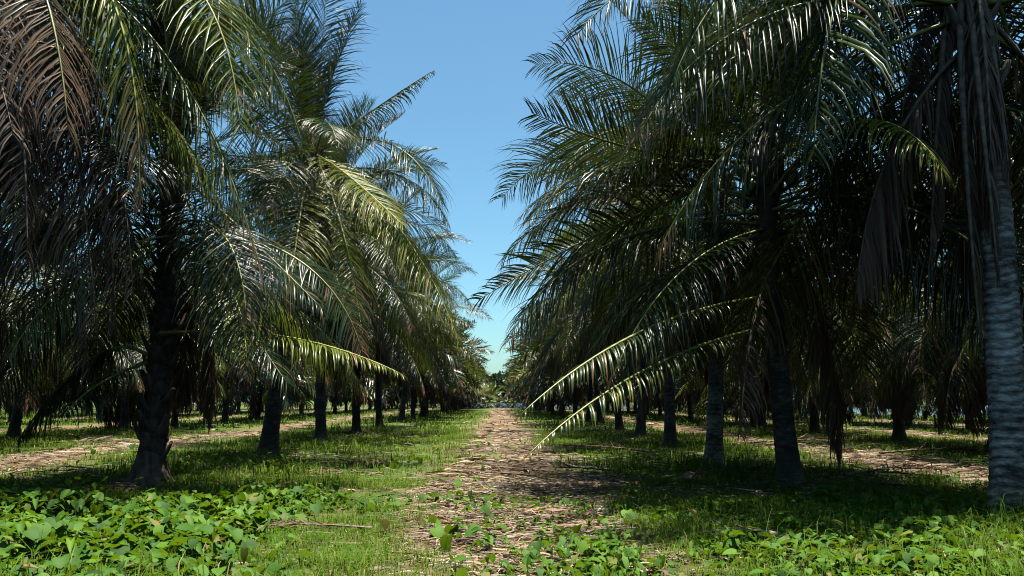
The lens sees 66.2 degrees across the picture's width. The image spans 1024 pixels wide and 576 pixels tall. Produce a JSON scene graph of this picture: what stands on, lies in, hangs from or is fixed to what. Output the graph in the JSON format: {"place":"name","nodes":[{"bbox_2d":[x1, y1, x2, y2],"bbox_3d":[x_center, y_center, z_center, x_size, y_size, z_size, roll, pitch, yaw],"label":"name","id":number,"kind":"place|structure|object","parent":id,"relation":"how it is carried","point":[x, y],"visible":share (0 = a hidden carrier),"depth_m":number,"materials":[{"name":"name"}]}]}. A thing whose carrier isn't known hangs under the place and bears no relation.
{"place":"outdoors","nodes":[
{"label":"outdoors","id":0,"kind":"place"},
{"bbox_2d":[0,400,1021,575],"bbox_3d":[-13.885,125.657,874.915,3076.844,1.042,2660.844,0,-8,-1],"label":"ground","id":1,"kind":"structure","parent":0,"point":[523,425],"depth_m":15.20,"materials":[{"name":"soil"}]},
{"bbox_2d":[0,285,67,422],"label":"coconut palm","id":2,"kind":"object","parent":1,"relation":"on","point":[10,408],"depth_m":37.55,"materials":[{"name":"green plant"}]},
{"bbox_2d":[1,321,87,417],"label":"coconut palm","id":3,"kind":"object","parent":1,"relation":"on","point":[82,402],"visible":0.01,"depth_m":53.54,"materials":[{"name":"green plant"}]},
{"bbox_2d":[0,182,107,415],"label":"coconut palm","id":4,"kind":"object","parent":1,"relation":"on","point":[54,342],"visible":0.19,"depth_m":19.17,"materials":[{"name":"green plant"}]},
{"bbox_2d":[15,465,105,473],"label":"fallen frond","id":5,"kind":"object","parent":1,"relation":"on","point":[71,469],"visible":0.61,"depth_m":12.55,"materials":[{"name":"brown plant"}]},
{"bbox_2d":[24,461,102,469],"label":"fallen frond","id":6,"kind":"object","parent":1,"relation":"on","point":[44,466],"visible":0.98,"depth_m":12.87,"materials":[{"name":"brown plant"}]},
{"bbox_2d":[0,171,155,437],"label":"coconut palm","id":7,"kind":"object","parent":1,"relation":"on","point":[14,427],"visible":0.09,"depth_m":23.60,"materials":[{"name":"green plant"}]},
{"bbox_2d":[43,436,138,443],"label":"fallen frond","id":8,"kind":"object","parent":1,"relation":"on","point":[104,439],"visible":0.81,"depth_m":20.39,"materials":[{"name":"brown plant"}]},
{"bbox_2d":[58,303,149,421],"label":"coconut palm","id":9,"kind":"object","parent":1,"relation":"on","point":[107,369],"visible":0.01,"depth_m":42.65,"materials":[{"name":"green plant"}]},
{"bbox_2d":[86,318,148,415],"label":"coconut palm","id":10,"kind":"object","parent":1,"relation":"on","point":[135,351],"visible":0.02,"depth_m":48.35,"materials":[{"name":"green plant"}]},
{"bbox_2d":[7,234,233,430],"bbox_3d":[-14.307,1.843,28.477,7.635,8.171,8.062,0,-8,-1],"label":"coconut palm","id":11,"kind":"object","parent":1,"relation":"on","point":[125,407],"visible":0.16,"depth_m":28.41,"materials":[{"name":"green plant"}]},
{"bbox_2d":[0,0,307,388],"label":"coconut palm","id":12,"kind":"object","parent":1,"relation":"on","point":[14,32],"visible":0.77,"depth_m":8.93,"materials":[{"name":"green plant"}]},
{"bbox_2d":[143,353,202,415],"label":"coconut palm","id":13,"kind":"object","parent":1,"relation":"on","point":[195,408],"visible":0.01,"depth_m":53.60,"materials":[{"name":"green plant"}]},
{"bbox_2d":[96,261,271,426],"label":"coconut palm","id":14,"kind":"object","parent":1,"relation":"on","point":[174,421],"visible":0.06,"depth_m":33.71,"materials":[{"name":"green plant"}]},
{"bbox_2d":[0,0,408,486],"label":"coconut palm","id":15,"kind":"object","parent":1,"relation":"on","point":[167,329],"visible":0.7,"depth_m":10.70,"materials":[{"name":"green plant"}]},
{"bbox_2d":[184,336,251,415],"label":"coconut palm","id":16,"kind":"object","parent":1,"relation":"on","point":[191,409],"depth_m":59.12,"materials":[{"name":"green plant"}]},
{"bbox_2d":[212,289,293,422],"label":"coconut palm","id":17,"kind":"object","parent":1,"relation":"on","point":[225,417],"visible":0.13,"depth_m":38.58,"materials":[{"name":"green plant"}]},
{"bbox_2d":[202,303,315,419],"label":"coconut palm","id":18,"kind":"object","parent":1,"relation":"on","point":[260,393],"visible":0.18,"depth_m":43.49,"materials":[{"name":"green plant"}]},
{"bbox_2d":[240,391,299,411],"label":"coconut palm","id":19,"kind":"object","parent":1,"relation":"on","point":[248,402],"visible":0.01,"depth_m":73.50,"materials":[{"name":"green plant"}]},
{"bbox_2d":[235,313,315,417],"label":"coconut palm","id":20,"kind":"object","parent":1,"relation":"on","point":[312,389],"visible":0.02,"depth_m":49.09,"materials":[{"name":"green plant"}]},
{"bbox_2d":[143,0,462,455],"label":"coconut palm","id":21,"kind":"object","parent":1,"relation":"on","point":[313,235],"visible":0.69,"depth_m":15.73,"materials":[{"name":"green plant"}]},
{"bbox_2d":[245,517,371,529],"bbox_3d":[-2.013,2.219,7.436,1.368,0.147,0.487,-1,-8,7],"label":"fallen frond","id":22,"kind":"object","parent":1,"relation":"on","point":[290,522],"visible":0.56,"depth_m":7.43,"materials":[{"name":"brown plant"}]},
{"bbox_2d":[290,332,336,415],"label":"coconut palm","id":23,"kind":"object","parent":1,"relation":"on","point":[301,409],"visible":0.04,"depth_m":54.27,"materials":[{"name":"green plant"}]},
{"bbox_2d":[291,360,352,413],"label":"coconut palm","id":24,"kind":"object","parent":1,"relation":"on","point":[329,393],"visible":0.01,"depth_m":59.28,"materials":[{"name":"green plant"}]},
{"bbox_2d":[192,93,458,440],"bbox_3d":[-5.365,-0.544,21.792,7.887,9.890,7.928,0,-8,-1],"label":"coconut palm","id":25,"kind":"object","parent":1,"relation":"on","point":[320,433],"visible":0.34,"depth_m":21.37,"materials":[{"name":"green plant"}]},
{"bbox_2d":[308,356,372,413],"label":"coconut palm","id":26,"kind":"object","parent":1,"relation":"on","point":[335,402],"visible":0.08,"depth_m":63.42,"materials":[{"name":"green plant"}]},
{"bbox_2d":[290,456,392,465],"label":"fallen frond","id":27,"kind":"object","parent":1,"relation":"on","point":[355,459],"visible":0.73,"depth_m":14.21,"materials":[{"name":"brown plant"}]},
{"bbox_2d":[309,364,374,411],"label":"coconut palm","id":28,"kind":"object","parent":1,"relation":"on","point":[346,406],"visible":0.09,"depth_m":69.43,"materials":[{"name":"green plant"}]},
{"bbox_2d":[303,468,382,474],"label":"fallen frond","id":29,"kind":"object","parent":1,"relation":"on","point":[347,471],"visible":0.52,"depth_m":12.65,"materials":[{"name":"brown plant"}]},
{"bbox_2d":[326,364,387,411],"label":"coconut palm","id":30,"kind":"object","parent":1,"relation":"on","point":[374,395],"visible":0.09,"depth_m":75.16,"materials":[{"name":"green plant"}]},
{"bbox_2d":[259,179,477,433],"bbox_3d":[-5.070,0.599,26.959,7.861,9.167,8.136,0,-8,-1],"label":"coconut palm","id":31,"kind":"object","parent":1,"relation":"on","point":[356,419],"visible":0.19,"depth_m":26.50,"materials":[{"name":"green plant"}]},
{"bbox_2d":[365,460,379,468],"bbox_3d":[-2.532,3.188,14.191,0.280,0.161,0.181,3,-9,-21],"label":"coconut husk","id":32,"kind":"object","parent":1,"relation":"on","point":[375,463],"visible":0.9,"depth_m":14.12,"materials":[{"name":"brown plant"}]},
{"bbox_2d":[349,377,395,410],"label":"coconut palm","id":33,"kind":"object","parent":1,"relation":"on","point":[374,405],"visible":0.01,"depth_m":84.98,"materials":[{"name":"green plant"}]},
{"bbox_2d":[349,338,400,410],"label":"coconut palm","id":34,"kind":"object","parent":1,"relation":"on","point":[384,393],"visible":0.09,"depth_m":79.81,"materials":[{"name":"green plant"}]},
{"bbox_2d":[341,431,417,438],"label":"fallen frond","id":35,"kind":"object","parent":1,"relation":"on","point":[362,434],"visible":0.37,"depth_m":24.28,"materials":[{"name":"brown plant"}]},
{"bbox_2d":[314,200,460,426],"bbox_3d":[-5.735,1.242,32.790,7.369,9.542,7.869,0,-8,-1],"label":"coconut palm","id":36,"kind":"object","parent":1,"relation":"on","point":[379,380],"visible":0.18,"depth_m":32.39,"materials":[{"name":"green plant"}]},
{"bbox_2d":[368,294,470,419],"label":"coconut palm","id":37,"kind":"object","parent":1,"relation":"on","point":[412,396],"visible":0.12,"depth_m":45.38,"materials":[{"name":"green plant"}]},
{"bbox_2d":[366,297,486,415],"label":"coconut palm","id":38,"kind":"object","parent":1,"relation":"on","point":[459,373],"visible":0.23,"depth_m":50.84,"materials":[{"name":"green plant"}]},
{"bbox_2d":[368,245,493,421],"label":"coconut palm","id":39,"kind":"object","parent":1,"relation":"on","point":[401,417],"visible":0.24,"depth_m":39.56,"materials":[{"name":"green plant"}]},
{"bbox_2d":[393,330,472,414],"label":"coconut palm","id":40,"kind":"object","parent":1,"relation":"on","point":[427,408],"visible":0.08,"depth_m":56.32,"materials":[{"name":"green plant"}]},
{"bbox_2d":[409,324,488,404],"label":"coconut palm","id":41,"kind":"object","parent":1,"relation":"on","point":[481,340],"visible":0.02,"depth_m":80.00,"materials":[{"name":"green plant"}]},
{"bbox_2d":[417,361,486,411],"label":"coconut palm","id":42,"kind":"object","parent":1,"relation":"on","point":[464,399],"visible":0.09,"depth_m":72.76,"materials":[{"name":"green plant"}]},
{"bbox_2d":[410,310,494,413],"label":"coconut palm","id":43,"kind":"object","parent":1,"relation":"on","point":[479,364],"visible":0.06,"depth_m":62.30,"materials":[{"name":"green plant"}]},
{"bbox_2d":[429,359,488,409],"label":"coconut palm","id":44,"kind":"object","parent":1,"relation":"on","point":[484,387],"visible":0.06,"depth_m":88.76,"materials":[{"name":"green plant"}]},
{"bbox_2d":[441,342,484,412],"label":"coconut palm","id":45,"kind":"object","parent":1,"relation":"on","point":[446,409],"visible":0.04,"depth_m":67.49,"materials":[{"name":"green plant"}]},
{"bbox_2d":[436,352,490,410],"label":"coconut palm","id":46,"kind":"object","parent":1,"relation":"on","point":[472,400],"visible":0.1,"depth_m":84.33,"materials":[{"name":"green plant"}]},
{"bbox_2d":[458,366,490,407],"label":"coconut palm","id":47,"kind":"object","parent":1,"relation":"on","point":[487,384],"visible":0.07,"depth_m":106.19,"materials":[{"name":"green plant"}]},
{"bbox_2d":[460,348,493,408],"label":"coconut palm","id":48,"kind":"object","parent":1,"relation":"on","point":[481,382],"visible":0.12,"depth_m":100.44,"materials":[{"name":"green plant"}]},
{"bbox_2d":[457,379,499,408],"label":"coconut palm","id":49,"kind":"object","parent":1,"relation":"on","point":[488,404],"visible":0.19,"depth_m":105.97,"materials":[{"name":"green plant"}]},
{"bbox_2d":[445,506,534,516],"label":"fallen frond","id":50,"kind":"object","parent":1,"relation":"on","point":[510,511],"visible":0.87,"depth_m":8.16,"materials":[{"name":"brown plant"}]},
{"bbox_2d":[441,466,539,476],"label":"fallen frond","id":51,"kind":"object","parent":1,"relation":"on","point":[481,470],"visible":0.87,"depth_m":11.92,"materials":[{"name":"brown plant"}]},
{"bbox_2d":[475,382,507,407],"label":"coconut palm","id":52,"kind":"object","parent":1,"relation":"on","point":[491,390],"visible":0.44,"depth_m":108.70,"materials":[{"name":"green plant"}]},
{"bbox_2d":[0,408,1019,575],"bbox_3d":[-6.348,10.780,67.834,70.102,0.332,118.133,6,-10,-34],"label":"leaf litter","id":53,"kind":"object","parent":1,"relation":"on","point":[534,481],"visible":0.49,"depth_m":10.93,"materials":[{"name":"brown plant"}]},
{"bbox_2d":[496,384,526,407],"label":"coconut palm","id":54,"kind":"object","parent":1,"relation":"on","point":[510,406],"visible":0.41,"depth_m":107.73,"materials":[{"name":"green plant"}]},
{"bbox_2d":[0,432,1023,575],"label":"creeping weeds","id":55,"kind":"object","parent":1,"relation":"on","point":[156,518],"visible":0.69,"depth_m":6.38,"materials":[{"name":"green plant"}]},
{"bbox_2d":[0,409,1023,575],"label":"grass","id":56,"kind":"structure","parent":1,"relation":"on","point":[366,558],"depth_m":10.95,"materials":[{"name":"green plant"}]},
{"bbox_2d":[502,338,538,409],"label":"coconut palm","id":57,"kind":"object","parent":1,"relation":"on","point":[505,373],"visible":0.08,"depth_m":86.56,"materials":[{"name":"green plant"}]},
{"bbox_2d":[508,356,536,408],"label":"coconut palm","id":58,"kind":"object","parent":1,"relation":"on","point":[520,392],"visible":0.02,"depth_m":91.78,"materials":[{"name":"green plant"}]},
{"bbox_2d":[502,338,572,410],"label":"coconut palm","id":59,"kind":"object","parent":1,"relation":"on","point":[515,397],"visible":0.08,"depth_m":80.19,"materials":[{"name":"green plant"}]},
{"bbox_2d":[506,348,582,412],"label":"coconut palm","id":60,"kind":"object","parent":1,"relation":"on","point":[521,376],"visible":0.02,"depth_m":69.84,"materials":[{"name":"green plant"}]},
{"bbox_2d":[510,352,583,411],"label":"coconut palm","id":61,"kind":"object","parent":1,"relation":"on","point":[543,408],"visible":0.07,"depth_m":75.35,"materials":[{"name":"green plant"}]},
{"bbox_2d":[504,327,593,412],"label":"coconut palm","id":62,"kind":"object","parent":1,"relation":"on","point":[516,387],"visible":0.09,"depth_m":63.66,"materials":[{"name":"green plant"}]},
{"bbox_2d":[485,459,614,471],"bbox_3d":[0.587,2.885,12.809,2.189,0.235,0.779,-1,-8,4],"label":"fallen frond","id":63,"kind":"object","parent":1,"relation":"on","point":[529,466],"visible":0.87,"depth_m":12.83,"materials":[{"name":"brown plant"}]},
{"bbox_2d":[505,298,605,405],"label":"coconut palm","id":64,"kind":"object","parent":1,"relation":"on","point":[529,363],"visible":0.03,"depth_m":58.84,"materials":[{"name":"green plant"}]},
{"bbox_2d":[504,330,609,415],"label":"coconut palm","id":65,"kind":"object","parent":1,"relation":"on","point":[562,400],"visible":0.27,"depth_m":53.44,"materials":[{"name":"green plant"}]},
{"bbox_2d":[498,223,648,424],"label":"coconut palm","id":66,"kind":"object","parent":1,"relation":"on","point":[596,393],"visible":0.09,"depth_m":35.70,"materials":[{"name":"green plant"}]},
{"bbox_2d":[510,288,636,417],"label":"coconut palm","id":67,"kind":"object","parent":1,"relation":"on","point":[577,394],"visible":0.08,"depth_m":48.02,"materials":[{"name":"green plant"}]},
{"bbox_2d":[523,262,652,421],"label":"coconut palm","id":68,"kind":"object","parent":1,"relation":"on","point":[589,399],"visible":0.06,"depth_m":41.38,"materials":[{"name":"green plant"}]},
{"bbox_2d":[492,203,688,429],"bbox_3d":[3.636,0.884,30.005,7.927,9.544,7.362,-8,-11,44],"label":"coconut palm","id":69,"kind":"object","parent":1,"relation":"on","point":[619,424],"visible":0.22,"depth_m":29.73,"materials":[{"name":"green plant"}]},
{"bbox_2d":[552,441,649,452],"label":"fallen frond","id":70,"kind":"object","parent":1,"relation":"on","point":[593,445],"visible":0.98,"depth_m":17.66,"materials":[{"name":"brown plant"}]},
{"bbox_2d":[581,386,633,410],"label":"coconut palm","id":71,"kind":"object","parent":1,"relation":"on","point":[607,407],"visible":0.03,"depth_m":81.08,"materials":[{"name":"green plant"}]},
{"bbox_2d":[306,370,922,401],"bbox_3d":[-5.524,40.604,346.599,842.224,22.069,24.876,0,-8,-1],"label":"treeline","id":72,"kind":"object","parent":1,"relation":"on","point":[497,379],"visible":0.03,"depth_m":341.41,"materials":[{"name":"green plant"}]},
{"bbox_2d":[602,375,638,412],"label":"coconut palm","id":73,"kind":"object","parent":1,"relation":"on","point":[635,399],"visible":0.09,"depth_m":63.54,"materials":[{"name":"green plant"}]},
{"bbox_2d":[608,371,654,414],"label":"coconut palm","id":74,"kind":"object","parent":1,"relation":"on","point":[647,412],"visible":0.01,"depth_m":58.31,"materials":[{"name":"green plant"}]},
{"bbox_2d":[529,139,744,436],"bbox_3d":[3.874,0.032,25.205,7.485,9.769,7.389,-5,-10,32],"label":"coconut palm","id":75,"kind":"object","parent":1,"relation":"on","point":[640,427],"visible":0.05,"depth_m":24.86,"materials":[{"name":"green plant"}]},
{"bbox_2d":[622,349,683,415],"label":"coconut palm","id":76,"kind":"object","parent":1,"relation":"on","point":[655,397],"visible":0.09,"depth_m":53.77,"materials":[{"name":"green plant"}]},
{"bbox_2d":[627,361,692,398],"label":"coconut palm","id":77,"kind":"object","parent":1,"relation":"on","point":[656,382],"visible":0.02,"depth_m":48.60,"materials":[{"name":"green plant"}]},
{"bbox_2d":[633,343,695,419],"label":"coconut palm","id":78,"kind":"object","parent":1,"relation":"on","point":[690,414],"visible":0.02,"depth_m":44.90,"materials":[{"name":"green plant"}]},
{"bbox_2d":[510,80,821,447],"bbox_3d":[3.661,-0.748,19.979,7.609,9.945,7.859,0,-8,-1],"label":"coconut palm","id":79,"kind":"object","parent":1,"relation":"on","point":[670,434],"visible":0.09,"depth_m":19.40,"materials":[{"name":"green plant"}]},
{"bbox_2d":[682,471,695,480],"bbox_3d":[2.538,2.716,11.270,0.180,0.163,0.280,2,-8,-11],"label":"coconut husk","id":80,"kind":"object","parent":1,"relation":"on","point":[687,475],"visible":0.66,"depth_m":11.20,"materials":[{"name":"grey plant"}]},
{"bbox_2d":[659,337,749,421],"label":"coconut palm","id":81,"kind":"object","parent":1,"relation":"on","point":[678,383],"visible":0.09,"depth_m":40.15,"materials":[{"name":"green plant"}]},
{"bbox_2d":[489,0,930,465],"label":"coconut palm","id":82,"kind":"object","parent":1,"relation":"on","point":[714,447],"visible":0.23,"depth_m":13.59,"materials":[{"name":"green plant"}]},
{"bbox_2d":[698,518,784,537],"bbox_3d":[1.939,2.027,6.563,0.750,0.144,0.238,-4,-9,27],"label":"broken branch","id":83,"kind":"object","parent":1,"relation":"on","point":[771,532],"visible":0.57,"depth_m":6.54,"materials":[{"name":"brown wood"}]},
{"bbox_2d":[464,0,1023,487],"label":"coconut palm","id":84,"kind":"object","parent":1,"relation":"on","point":[788,466],"visible":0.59,"depth_m":10.46,"materials":[{"name":"green plant"}]},
{"bbox_2d":[675,280,818,426],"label":"coconut palm","id":85,"kind":"object","parent":1,"relation":"on","point":[795,400],"visible":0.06,"depth_m":35.32,"materials":[{"name":"green plant"}]},
{"bbox_2d":[682,285,853,427],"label":"coconut palm","id":86,"kind":"object","parent":1,"relation":"on","point":[763,423],"visible":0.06,"depth_m":31.63,"materials":[{"name":"green plant"}]},
{"bbox_2d":[559,0,1023,517],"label":"coconut palm","id":87,"kind":"object","parent":1,"relation":"on","point":[975,34],"visible":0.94,"depth_m":8.08,"materials":[{"name":"green plant"}]},
{"bbox_2d":[697,190,889,432],"bbox_3d":[9.623,0.894,27.245,7.066,8.611,7.727,5,-10,-34],"label":"coconut palm","id":88,"kind":"object","parent":1,"relation":"on","point":[813,408],"visible":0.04,"depth_m":26.33,"materials":[{"name":"green plant"}]},
{"bbox_2d":[746,433,859,443],"bbox_3d":[7.693,3.945,20.516,3.036,0.289,1.064,2,-8,-11],"label":"fallen frond","id":89,"kind":"object","parent":1,"relation":"on","point":[798,439],"visible":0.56,"depth_m":20.52,"materials":[{"name":"brown plant"}]},
{"bbox_2d":[793,301,879,423],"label":"coconut palm","id":90,"kind":"object","parent":1,"relation":"on","point":[856,403],"visible":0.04,"depth_m":39.77,"materials":[{"name":"green plant"}]},
{"bbox_2d":[802,477,916,488],"bbox_3d":[4.473,2.482,9.944,1.654,0.152,0.574,2,-8,-13],"label":"fallen frond","id":91,"kind":"object","parent":1,"relation":"on","point":[895,484],"visible":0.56,"depth_m":9.94,"materials":[{"name":"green plant"}]},
{"bbox_2d":[845,397,886,416],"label":"coconut palm","id":92,"kind":"object","parent":1,"relation":"on","point":[863,413],"visible":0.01,"depth_m":53.99,"materials":[{"name":"green plant"}]},
{"bbox_2d":[803,464,945,476],"bbox_3d":[5.452,2.806,12.025,2.191,0.172,0.760,-2,-8,14],"label":"fallen frond","id":93,"kind":"object","parent":1,"relation":"on","point":[885,471],"visible":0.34,"depth_m":11.89,"materials":[{"name":"brown plant"}]},
{"bbox_2d":[857,329,926,417],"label":"coconut palm","id":94,"kind":"object","parent":1,"relation":"on","point":[887,408],"visible":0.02,"depth_m":49.05,"materials":[{"name":"green plant"}]},
{"bbox_2d":[843,461,949,475],"bbox_3d":[5.803,2.719,11.821,2.054,0.161,0.713,4,-9,-26],"label":"fallen frond","id":95,"kind":"object","parent":1,"relation":"on","point":[894,468],"visible":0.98,"depth_m":11.79,"materials":[{"name":"brown plant"}]},
{"bbox_2d":[837,296,960,425],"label":"coconut palm","id":96,"kind":"object","parent":1,"relation":"on","point":[876,405],"visible":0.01,"depth_m":36.82,"materials":[{"name":"green plant"}]},
{"bbox_2d":[786,165,1023,440],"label":"coconut palm","id":97,"kind":"object","parent":1,"relation":"on","point":[903,401],"visible":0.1,"depth_m":21.11,"materials":[{"name":"green plant"}]},
{"bbox_2d":[803,122,1023,447],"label":"coconut palm","id":98,"kind":"object","parent":1,"relation":"on","point":[951,387],"visible":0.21,"depth_m":17.16,"materials":[{"name":"green plant"}]},
{"bbox_2d":[850,255,985,430],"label":"coconut palm","id":99,"kind":"object","parent":1,"relation":"on","point":[947,424],"visible":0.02,"depth_m":30.73,"materials":[{"name":"green plant"}]},
{"bbox_2d":[878,441,988,453],"bbox_3d":[9.005,3.363,16.563,2.599,0.279,0.925,0,-8,3],"label":"fallen frond","id":100,"kind":"object","parent":1,"relation":"on","point":[984,450],"visible":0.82,"depth_m":16.46,"materials":[{"name":"brown plant"}]},
{"bbox_2d":[914,380,983,419],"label":"coconut palm","id":101,"kind":"object","parent":1,"relation":"on","point":[927,412],"visible":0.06,"depth_m":46.16,"materials":[{"name":"green plant"}]},
{"bbox_2d":[903,93,1023,376],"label":"coconut palm","id":102,"kind":"object","parent":1,"relation":"on","point":[963,350],"visible":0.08,"depth_m":14.65,"materials":[{"name":"green plant"}]},
{"bbox_2d":[931,245,1023,431],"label":"coconut palm","id":103,"kind":"object","parent":1,"relation":"on","point":[970,392],"visible":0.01,"depth_m":28.21,"materials":[{"name":"green plant"}]},
{"bbox_2d":[0,0,1023,399],"label":"sky","id":104,"kind":"structure","parent":0,"point":[473,105],"materials":[{"name":"blue"}]},
{"bbox_2d":[410,403,987,415],"bbox_3d":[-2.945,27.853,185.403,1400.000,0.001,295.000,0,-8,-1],"label":"lake","id":105,"kind":"structure","parent":0,"point":[920,413],"depth_m":150.11,"materials":[{"name":"blue liquid"}]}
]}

